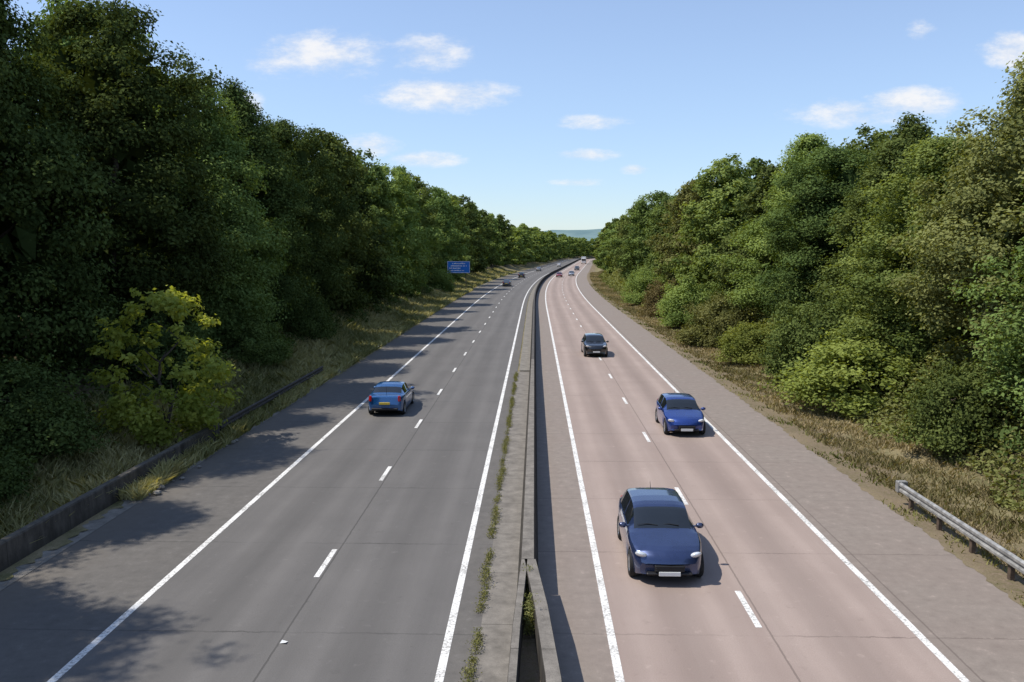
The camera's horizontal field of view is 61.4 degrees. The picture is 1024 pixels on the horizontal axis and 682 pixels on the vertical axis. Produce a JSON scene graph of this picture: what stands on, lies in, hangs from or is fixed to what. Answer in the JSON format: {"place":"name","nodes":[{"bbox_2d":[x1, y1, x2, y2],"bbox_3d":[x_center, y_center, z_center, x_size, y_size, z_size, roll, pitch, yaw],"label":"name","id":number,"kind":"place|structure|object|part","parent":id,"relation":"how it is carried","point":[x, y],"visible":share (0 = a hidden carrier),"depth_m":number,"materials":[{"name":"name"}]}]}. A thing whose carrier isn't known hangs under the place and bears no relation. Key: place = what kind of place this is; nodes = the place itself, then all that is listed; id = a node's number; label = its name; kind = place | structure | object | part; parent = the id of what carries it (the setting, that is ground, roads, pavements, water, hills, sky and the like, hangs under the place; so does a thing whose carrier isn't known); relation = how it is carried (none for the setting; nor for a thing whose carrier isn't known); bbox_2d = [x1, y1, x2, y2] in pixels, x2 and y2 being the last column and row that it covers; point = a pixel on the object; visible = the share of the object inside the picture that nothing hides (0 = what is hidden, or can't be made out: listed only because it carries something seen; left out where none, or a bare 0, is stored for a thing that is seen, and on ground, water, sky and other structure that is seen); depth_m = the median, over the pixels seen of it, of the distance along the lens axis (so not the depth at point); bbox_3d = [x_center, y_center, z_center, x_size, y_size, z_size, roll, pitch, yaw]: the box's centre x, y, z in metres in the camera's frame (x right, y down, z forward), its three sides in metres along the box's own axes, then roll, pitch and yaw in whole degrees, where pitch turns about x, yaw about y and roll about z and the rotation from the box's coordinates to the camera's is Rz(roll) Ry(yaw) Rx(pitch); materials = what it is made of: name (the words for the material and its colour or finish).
{"place":"outdoors","nodes":[
{"label":"outdoors","id":0,"kind":"place"},
{"bbox_2d":[1,255,1023,587],"bbox_3d":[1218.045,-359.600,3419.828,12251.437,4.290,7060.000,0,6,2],"label":"ground","id":1,"kind":"structure","parent":0,"point":[895,451],"depth_m":33.51,"materials":[{"name":"green plant"}]},
{"bbox_2d":[0,67,25,264],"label":"broadleaf tree","id":2,"kind":"object","parent":1,"relation":"on","point":[6,104],"visible":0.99,"depth_m":33.59,"materials":[{"name":"green plant"}]},
{"bbox_2d":[0,410,40,507],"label":"shrub","id":3,"kind":"object","parent":1,"relation":"on","point":[11,465],"visible":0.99,"depth_m":26.46,"materials":[{"name":"green plant"}]},
{"bbox_2d":[0,347,122,462],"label":"shrub","id":4,"kind":"object","parent":1,"relation":"on","point":[34,406],"visible":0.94,"depth_m":30.12,"materials":[{"name":"green plant"}]},
{"bbox_2d":[0,0,128,362],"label":"broadleaf tree","id":5,"kind":"object","parent":1,"relation":"on","point":[23,283],"visible":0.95,"depth_m":38.65,"materials":[{"name":"green plant"}]},
{"bbox_2d":[10,0,157,310],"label":"broadleaf tree","id":6,"kind":"object","parent":1,"relation":"on","point":[67,42],"visible":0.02,"depth_m":55.50,"materials":[{"name":"green plant"}]},
{"bbox_2d":[0,423,219,571],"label":"concrete wall","id":7,"kind":"structure","parent":1,"relation":"on","point":[16,546],"depth_m":25.51,"materials":[{"name":"grey concrete"}]},
{"bbox_2d":[0,0,240,356],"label":"broadleaf tree","id":8,"kind":"object","parent":1,"relation":"on","point":[110,93],"visible":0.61,"depth_m":44.93,"materials":[{"name":"green plant"}]},
{"bbox_2d":[127,64,170,250],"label":"broadleaf tree","id":9,"kind":"object","parent":1,"relation":"on","point":[159,78],"depth_m":68.53,"materials":[{"name":"green plant"}]},
{"bbox_2d":[85,285,244,448],"bbox_3d":[-14.271,1.323,35.948,6.047,7.259,6.242,0,6,-1],"label":"young tree","id":10,"kind":"object","parent":1,"relation":"on","point":[192,409],"visible":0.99,"depth_m":34.83,"materials":[{"name":"green plant"}]},
{"bbox_2d":[107,313,230,395],"bbox_3d":[-17.690,0.835,43.804,6.130,4.958,5.752,-1,6,-11],"label":"shrub","id":11,"kind":"object","parent":10,"relation":"part of","point":[176,353],"visible":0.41,"depth_m":42.79,"materials":[{"name":"yellow-green leaf"},{"name":"bark"}]},
{"bbox_2d":[0,377,333,590],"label":"drainage channel","id":12,"kind":"object","parent":1,"relation":"on","point":[90,526],"visible":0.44,"depth_m":24.82,"materials":[{"name":"concrete"}]},
{"bbox_2d":[0,385,311,580],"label":"soil edge","id":13,"kind":"object","parent":12,"relation":"on","point":[56,543],"visible":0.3,"depth_m":23.89,"materials":[{"name":"brown soil"}]},
{"bbox_2d":[113,72,295,351],"bbox_3d":[-20.970,-8.293,56.571,13.379,18.077,14.606,-2,7,-22],"label":"broadleaf tree","id":14,"kind":"object","parent":1,"relation":"on","point":[225,153],"visible":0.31,"depth_m":54.57,"materials":[{"name":"green plant"}]},
{"bbox_2d":[0,277,466,467],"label":"undergrowth","id":15,"kind":"object","parent":1,"relation":"on","point":[70,360],"visible":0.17,"depth_m":43.42,"materials":[{"name":"green plant"}]},
{"bbox_2d":[167,77,318,326],"bbox_3d":[-20.699,-9.999,64.654,11.902,19.300,12.397,0,6,-4],"label":"broadleaf tree","id":16,"kind":"object","parent":1,"relation":"on","point":[283,192],"visible":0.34,"depth_m":63.79,"materials":[{"name":"green plant"}]},
{"bbox_2d":[212,311,294,365],"bbox_3d":[-16.718,-0.100,55.819,6.113,4.188,5.988,6,8,44],"label":"shrub","id":17,"kind":"object","parent":1,"relation":"on","point":[260,347],"visible":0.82,"depth_m":54.84,"materials":[{"name":"green plant"}]},
{"bbox_2d":[0,267,516,542],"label":"verge grass","id":18,"kind":"structure","parent":1,"relation":"on","point":[263,381],"depth_m":42.12,"materials":[{"name":"green plant"}]},
{"bbox_2d":[220,366,322,430],"bbox_3d":[-12.382,2.920,46.119,0.200,0.765,18.000,0,6,2],"label":"crash barrier","id":19,"kind":"object","parent":1,"relation":"on","point":[239,415],"visible":0.68,"depth_m":43.61,"materials":[{"name":"metal"}]},
{"bbox_2d":[0,258,580,681],"bbox_3d":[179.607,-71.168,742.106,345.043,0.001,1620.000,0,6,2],"label":"carriageway","id":20,"kind":"structure","parent":1,"relation":"on","point":[243,595],"depth_m":23.47,"materials":[{"name":"grey asphalt"}]},
{"bbox_2d":[153,490,161,494],"bbox_3d":[-11.814,5.047,28.694,0.302,0.166,0.256,-2,7,-22],"label":"stone","id":21,"kind":"object","parent":20,"relation":"on","point":[157,492],"visible":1,"depth_m":28.61,"materials":[{"name":"grey stone"}]},
{"bbox_2d":[368,381,414,413],"bbox_3d":[-6.138,2.713,44.118,2.160,1.491,4.549,0,6,2],"label":"car","id":22,"kind":"object","parent":20,"relation":"on","point":[391,395],"visible":1,"depth_m":42.44,"materials":[{"name":"blue paint"}]},
{"bbox_3d":[-6.172,2.425,42.798,1.398,0.274,0.405,0,6,2],"label":"rear window","id":23,"kind":"part","parent":22,"relation":"part of","materials":[{"name":"grey glass"}]},
{"bbox_2d":[335,272,518,375],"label":"soil edge","id":24,"kind":"object","parent":20,"relation":"on","point":[341,372],"visible":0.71,"depth_m":77.67,"materials":[{"name":"brown soil"}]},
{"bbox_2d":[335,258,578,376],"bbox_3d":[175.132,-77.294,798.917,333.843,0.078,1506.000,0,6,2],"label":"drainage channel","id":25,"kind":"object","parent":20,"relation":"on","point":[484,284],"visible":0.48,"depth_m":232.65,"materials":[{"name":"concrete"}]},
{"bbox_2d":[502,280,511,285],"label":"car","id":26,"kind":"object","parent":20,"relation":"on","point":[507,283],"visible":1,"depth_m":186.97,"materials":[{"name":"grey paint"}]},
{"bbox_2d":[47,260,969,681],"bbox_3d":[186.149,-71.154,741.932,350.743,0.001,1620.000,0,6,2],"label":"lane markings","id":27,"kind":"object","parent":20,"relation":"on","point":[445,650],"visible":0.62,"depth_m":22.77,"materials":[{"name":"paint"}]},
{"bbox_2d":[116,288,472,500],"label":"verge grass","id":28,"kind":"structure","parent":1,"relation":"on","point":[163,473],"depth_m":39.47,"materials":[{"name":"green plant"}]},
{"bbox_2d":[253,114,360,311],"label":"broadleaf tree","id":29,"kind":"object","parent":1,"relation":"on","point":[307,147],"visible":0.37,"depth_m":74.08,"materials":[{"name":"green plant"}]},
{"bbox_2d":[277,284,344,339],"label":"shrub","id":30,"kind":"object","parent":1,"relation":"on","point":[317,316],"visible":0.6,"depth_m":69.41,"materials":[{"name":"green plant"}]},
{"bbox_2d":[276,128,389,313],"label":"broadleaf tree","id":31,"kind":"object","parent":1,"relation":"on","point":[358,226],"visible":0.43,"depth_m":84.04,"materials":[{"name":"green plant"}]},
{"bbox_2d":[310,146,397,304],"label":"broadleaf tree","id":32,"kind":"object","parent":1,"relation":"on","point":[372,284],"visible":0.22,"depth_m":96.94,"materials":[{"name":"green plant"}]},
{"bbox_2d":[349,148,410,293],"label":"broadleaf tree","id":33,"kind":"object","parent":1,"relation":"on","point":[379,209],"visible":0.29,"depth_m":109.44,"materials":[{"name":"green plant"}]},
{"bbox_2d":[366,163,449,293],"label":"broadleaf tree","id":34,"kind":"object","parent":1,"relation":"on","point":[400,193],"visible":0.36,"depth_m":122.93,"materials":[{"name":"green plant"}]},
{"bbox_2d":[382,164,433,286],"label":"broadleaf tree","id":35,"kind":"object","parent":1,"relation":"on","point":[405,226],"visible":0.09,"depth_m":138.25,"materials":[{"name":"green plant"}]},
{"bbox_2d":[406,170,447,282],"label":"broadleaf tree","id":36,"kind":"object","parent":1,"relation":"on","point":[429,213],"visible":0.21,"depth_m":153.85,"materials":[{"name":"green plant"}]},
{"bbox_2d":[427,264,457,291],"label":"shrub","id":37,"kind":"object","parent":1,"relation":"on","point":[443,281],"visible":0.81,"depth_m":154.29,"materials":[{"name":"green plant"}]},
{"bbox_2d":[419,186,470,278],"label":"broadleaf tree","id":38,"kind":"object","parent":1,"relation":"on","point":[439,201],"visible":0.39,"depth_m":169.72,"materials":[{"name":"green plant"}]},
{"bbox_2d":[429,192,471,276],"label":"broadleaf tree","id":39,"kind":"object","parent":1,"relation":"on","point":[459,217],"visible":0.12,"depth_m":189.06,"materials":[{"name":"green plant"}]},
{"bbox_2d":[447,261,469,284],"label":"road sign","id":40,"kind":"object","parent":1,"relation":"on","point":[459,266],"visible":0.98,"depth_m":167.73,"materials":[{"name":"metal"}]},
{"bbox_2d":[448,194,477,274],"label":"broadleaf tree","id":41,"kind":"object","parent":1,"relation":"on","point":[466,253],"visible":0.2,"depth_m":208.06,"materials":[{"name":"green plant"}]},
{"bbox_2d":[457,194,488,271],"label":"broadleaf tree","id":42,"kind":"object","parent":1,"relation":"on","point":[479,260],"visible":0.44,"depth_m":227.20,"materials":[{"name":"green plant"}]},
{"bbox_2d":[468,202,492,267],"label":"broadleaf tree","id":43,"kind":"object","parent":1,"relation":"on","point":[485,242],"visible":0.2,"depth_m":249.41,"materials":[{"name":"green plant"}]},
{"bbox_2d":[472,209,500,267],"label":"broadleaf tree","id":44,"kind":"object","parent":1,"relation":"on","point":[490,230],"visible":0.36,"depth_m":272.58,"materials":[{"name":"green plant"}]},
{"bbox_2d":[484,213,516,265],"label":"broadleaf tree","id":45,"kind":"object","parent":1,"relation":"on","point":[494,235],"visible":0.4,"depth_m":297.31,"materials":[{"name":"green plant"}]},
{"bbox_2d":[473,371,529,681],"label":"central reserve","id":46,"kind":"structure","parent":1,"relation":"on","point":[492,664],"depth_m":22.57,"materials":[{"name":"concrete"}]},
{"bbox_2d":[458,371,518,681],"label":"weeds","id":47,"kind":"object","parent":46,"relation":"on","point":[484,592],"visible":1,"depth_m":22.81,"materials":[{"name":"green plant"}]},
{"bbox_2d":[507,257,595,681],"bbox_3d":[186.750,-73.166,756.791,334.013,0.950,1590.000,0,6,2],"label":"central barrier","id":48,"kind":"object","parent":46,"relation":"on","point":[548,664],"visible":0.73,"depth_m":19.63,"materials":[{"name":"concrete"}]},
{"bbox_2d":[491,214,516,264],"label":"broadleaf tree","id":49,"kind":"object","parent":1,"relation":"on","point":[505,228],"visible":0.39,"depth_m":324.38,"materials":[{"name":"green plant"}]},
{"bbox_2d":[519,281,539,370],"bbox_3d":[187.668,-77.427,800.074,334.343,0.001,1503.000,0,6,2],"label":"central reserve slab","id":50,"kind":"structure","parent":1,"relation":"on","point":[525,358],"depth_m":77.25,"materials":[{"name":"concrete"}]},
{"bbox_2d":[497,222,598,264],"bbox_3d":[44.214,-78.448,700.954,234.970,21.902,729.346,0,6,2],"label":"distant wood","id":51,"kind":"object","parent":1,"relation":"on","point":[534,244],"visible":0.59,"depth_m":464.56,"materials":[{"name":"green plant"}]},
{"bbox_2d":[592,222,610,262],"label":"distant wood","id":52,"kind":"object","parent":1,"relation":"on","point":[598,244],"depth_m":399.56,"materials":[{"name":"green plant"}]},
{"bbox_2d":[593,226,610,267],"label":"broadleaf tree","id":53,"kind":"object","parent":1,"relation":"on","point":[601,234],"visible":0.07,"depth_m":279.77,"materials":[{"name":"green plant"}]},
{"bbox_2d":[591,218,618,269],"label":"broadleaf tree","id":54,"kind":"object","parent":1,"relation":"on","point":[611,223],"visible":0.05,"depth_m":255.10,"materials":[{"name":"green plant"}]},
{"bbox_2d":[598,222,617,269],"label":"broadleaf tree","id":55,"kind":"object","parent":1,"relation":"on","point":[602,254],"visible":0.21,"depth_m":231.84,"materials":[{"name":"green plant"}]},
{"bbox_2d":[593,214,628,273],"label":"broadleaf tree","id":56,"kind":"object","parent":1,"relation":"on","point":[608,263],"visible":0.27,"depth_m":212.45,"materials":[{"name":"green plant"}]},
{"bbox_2d":[607,222,628,271],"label":"broadleaf tree","id":57,"kind":"object","parent":1,"relation":"on","point":[620,244],"visible":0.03,"depth_m":194.54,"materials":[{"name":"green plant"}]},
{"bbox_2d":[613,201,641,269],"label":"broadleaf tree","id":58,"kind":"object","parent":1,"relation":"on","point":[624,231],"visible":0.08,"depth_m":175.17,"materials":[{"name":"green plant"}]},
{"bbox_2d":[616,215,644,281],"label":"broadleaf tree","id":59,"kind":"object","parent":1,"relation":"on","point":[617,265],"visible":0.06,"depth_m":158.83,"materials":[{"name":"green plant"}]},
{"bbox_2d":[600,190,674,284],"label":"broadleaf tree","id":60,"kind":"object","parent":1,"relation":"on","point":[644,209],"visible":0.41,"depth_m":142.46,"materials":[{"name":"green plant"}]},
{"bbox_2d":[618,266,659,303],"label":"shrub","id":61,"kind":"object","parent":1,"relation":"on","point":[643,279],"visible":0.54,"depth_m":121.97,"materials":[{"name":"green plant"}]},
{"bbox_2d":[634,197,679,281],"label":"broadleaf tree","id":62,"kind":"object","parent":1,"relation":"on","point":[657,215],"visible":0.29,"depth_m":127.54,"materials":[{"name":"green plant"}]},
{"bbox_2d":[637,277,681,315],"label":"shrub","id":63,"kind":"object","parent":1,"relation":"on","point":[650,300],"visible":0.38,"depth_m":102.75,"materials":[{"name":"green plant"}]},
{"bbox_2d":[652,184,717,283],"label":"broadleaf tree","id":64,"kind":"object","parent":1,"relation":"on","point":[668,268],"visible":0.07,"depth_m":114.21,"materials":[{"name":"green plant"}]},
{"bbox_2d":[651,276,723,326],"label":"shrub","id":65,"kind":"object","parent":1,"relation":"on","point":[673,302],"visible":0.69,"depth_m":86.39,"materials":[{"name":"green plant"}]},
{"bbox_2d":[642,179,740,290],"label":"broadleaf tree","id":66,"kind":"object","parent":1,"relation":"on","point":[686,191],"visible":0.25,"depth_m":101.64,"materials":[{"name":"green plant"}]},
{"bbox_2d":[667,153,759,298],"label":"broadleaf tree","id":67,"kind":"object","parent":1,"relation":"on","point":[723,173],"visible":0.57,"depth_m":88.11,"materials":[{"name":"green plant"}]},
{"bbox_2d":[671,291,758,347],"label":"shrub","id":68,"kind":"object","parent":1,"relation":"on","point":[718,311],"visible":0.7,"depth_m":70.67,"materials":[{"name":"green plant"}]},
{"bbox_2d":[706,162,783,309],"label":"broadleaf tree","id":69,"kind":"object","parent":1,"relation":"on","point":[766,173],"visible":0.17,"depth_m":78.04,"materials":[{"name":"green plant"}]},
{"bbox_2d":[711,318,783,364],"bbox_3d":[17.653,-0.041,61.364,7.780,3.770,7.621,-2,6,-15],"label":"shrub","id":70,"kind":"object","parent":1,"relation":"on","point":[736,343],"visible":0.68,"depth_m":59.92,"materials":[{"name":"green plant"}]},
{"bbox_2d":[720,156,781,225],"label":"broadleaf tree","id":71,"kind":"object","parent":1,"relation":"on","point":[756,168],"visible":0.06,"depth_m":110.49,"materials":[{"name":"green plant"}]},
{"bbox_2d":[713,132,834,309],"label":"broadleaf tree","id":72,"kind":"object","parent":1,"relation":"on","point":[802,147],"visible":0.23,"depth_m":68.49,"materials":[{"name":"green plant"}]},
{"bbox_2d":[536,258,1023,681],"bbox_3d":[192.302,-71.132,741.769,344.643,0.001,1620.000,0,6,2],"label":"carriageway","id":73,"kind":"structure","parent":1,"relation":"on","point":[822,611],"depth_m":23.01,"materials":[{"name":"grey asphalt"}]},
{"bbox_2d":[556,272,562,276],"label":"car","id":74,"kind":"object","parent":73,"relation":"on","point":[559,274],"visible":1,"depth_m":248.44,"materials":[{"name":"red paint"}]},
{"bbox_2d":[581,256,585,263],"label":"lorry","id":75,"kind":"object","parent":73,"relation":"on","point":[583,259],"visible":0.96,"depth_m":461.51,"materials":[{"name":"white paint"}]},
{"bbox_2d":[581,333,608,355],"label":"car","id":76,"kind":"object","parent":73,"relation":"on","point":[594,343],"visible":1,"depth_m":65.49,"materials":[{"name":"black paint"}]},
{"bbox_2d":[617,485,703,576],"bbox_3d":[3.865,4.931,22.859,2.200,1.602,4.299,0,6,2],"label":"car","id":77,"kind":"object","parent":73,"relation":"on","point":[657,533],"visible":1,"depth_m":21.80,"materials":[{"name":"blue paint"}]},
{"bbox_3d":[3.130,4.377,23.781,0.180,0.433,1.062,0,6,2],"label":"side window","id":78,"kind":"part","parent":77,"relation":"part of","materials":[{"name":"black glass"}]},
{"bbox_3d":[3.101,4.505,22.742,0.179,0.460,0.820,0,6,2],"label":"side window","id":79,"kind":"part","parent":77,"relation":"part of","materials":[{"name":"black glass"}]},
{"bbox_2d":[655,389,705,433],"bbox_3d":[7.637,3.210,39.274,2.140,1.532,4.049,0,6,2],"label":"car","id":80,"kind":"object","parent":73,"relation":"on","point":[680,412],"visible":1,"depth_m":38.23,"materials":[{"name":"blue paint"}]},
{"bbox_3d":[6.925,2.686,40.142,0.174,0.410,1.000,0,6,2],"label":"side window","id":81,"kind":"part","parent":80,"relation":"part of","materials":[{"name":"black glass"}]},
{"bbox_3d":[6.898,2.807,39.165,0.173,0.435,0.770,0,6,2],"label":"side window","id":82,"kind":"part","parent":80,"relation":"part of","materials":[{"name":"black glass"}]},
{"bbox_2d":[753,287,853,378],"bbox_3d":[17.993,-0.189,51.870,6.710,6.197,7.151,2,7,22],"label":"shrub","id":83,"kind":"object","parent":1,"relation":"on","point":[795,333],"visible":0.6,"depth_m":50.77,"materials":[{"name":"green plant"}]},
{"bbox_2d":[587,273,1023,607],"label":"soil edge","id":84,"kind":"object","parent":1,"relation":"on","point":[992,575],"visible":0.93,"depth_m":28.24,"materials":[{"name":"soil"}]},
{"bbox_2d":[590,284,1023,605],"bbox_3d":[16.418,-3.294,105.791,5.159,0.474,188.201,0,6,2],"label":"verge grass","id":85,"kind":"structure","parent":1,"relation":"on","point":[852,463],"depth_m":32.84,"materials":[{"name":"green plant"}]},
{"bbox_2d":[597,267,1023,512],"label":"undergrowth","id":86,"kind":"object","parent":1,"relation":"on","point":[613,280],"visible":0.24,"depth_m":36.36,"materials":[{"name":"green plant"}]},
{"bbox_2d":[749,143,883,323],"bbox_3d":[22.365,-7.103,59.636,13.135,13.415,12.783,-2,6,-18],"label":"broadleaf tree","id":87,"kind":"object","parent":1,"relation":"on","point":[822,206],"visible":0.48,"depth_m":58.51,"materials":[{"name":"green plant"}]},
{"bbox_2d":[749,325,946,417],"bbox_3d":[17.813,1.575,43.200,10.312,4.566,9.856,5,8,41],"label":"shrub","id":88,"kind":"object","parent":1,"relation":"on","point":[813,383],"visible":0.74,"depth_m":41.46,"materials":[{"name":"green plant"}]},
{"bbox_2d":[840,123,890,172],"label":"broadleaf tree","id":89,"kind":"object","parent":1,"relation":"on","point":[863,131],"visible":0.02,"depth_m":78.20,"materials":[{"name":"green plant"}]},
{"bbox_2d":[800,111,995,340],"bbox_3d":[23.251,-6.459,50.752,12.012,13.819,11.532,4,7,34],"label":"broadleaf tree","id":90,"kind":"object","parent":1,"relation":"on","point":[909,131],"visible":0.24,"depth_m":50.53,"materials":[{"name":"green plant"}]},
{"bbox_2d":[823,131,1023,372],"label":"broadleaf tree","id":91,"kind":"object","parent":1,"relation":"on","point":[931,152],"visible":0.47,"depth_m":42.34,"materials":[{"name":"green plant"}]},
{"bbox_2d":[884,51,1023,392],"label":"broadleaf tree","id":92,"kind":"object","parent":1,"relation":"on","point":[1003,177],"visible":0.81,"depth_m":34.91,"materials":[{"name":"green plant"}]},
{"bbox_2d":[888,344,1023,458],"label":"shrub","id":93,"kind":"object","parent":1,"relation":"on","point":[951,383],"visible":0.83,"depth_m":32.23,"materials":[{"name":"green plant"}]},
{"bbox_2d":[895,480,1023,580],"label":"crash barrier","id":94,"kind":"object","parent":1,"relation":"on","point":[1012,560],"visible":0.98,"depth_m":23.32,"materials":[{"name":"metal"}]},
{"bbox_2d":[942,180,1023,421],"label":"broadleaf tree","id":95,"kind":"object","parent":1,"relation":"on","point":[1012,355],"visible":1,"depth_m":30.19,"materials":[{"name":"green plant"}]},
{"bbox_2d":[990,418,1023,497],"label":"shrub","id":96,"kind":"object","parent":1,"relation":"on","point":[1018,438],"visible":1,"depth_m":26.51,"materials":[{"name":"green plant"}]},
{"bbox_2d":[5,0,1023,230],"label":"sky","id":97,"kind":"structure","parent":0,"point":[544,114],"materials":[{"name":"blue"}]},
{"bbox_2d":[519,606,540,681],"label":"soil","id":98,"kind":"structure","parent":0,"point":[529,669],"depth_m":16.51,"materials":[{"name":"brown soil"}]},
{"bbox_2d":[519,563,540,635],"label":"weeds","id":99,"kind":"object","parent":98,"relation":"on","point":[528,618],"visible":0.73,"depth_m":17.62,"materials":[{"name":"green plant"}]},
{"bbox_2d":[544,229,600,244],"bbox_3d":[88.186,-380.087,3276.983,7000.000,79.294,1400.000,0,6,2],"label":"hills","id":100,"kind":"structure","parent":0,"point":[588,235],"depth_m":2902.86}
]}

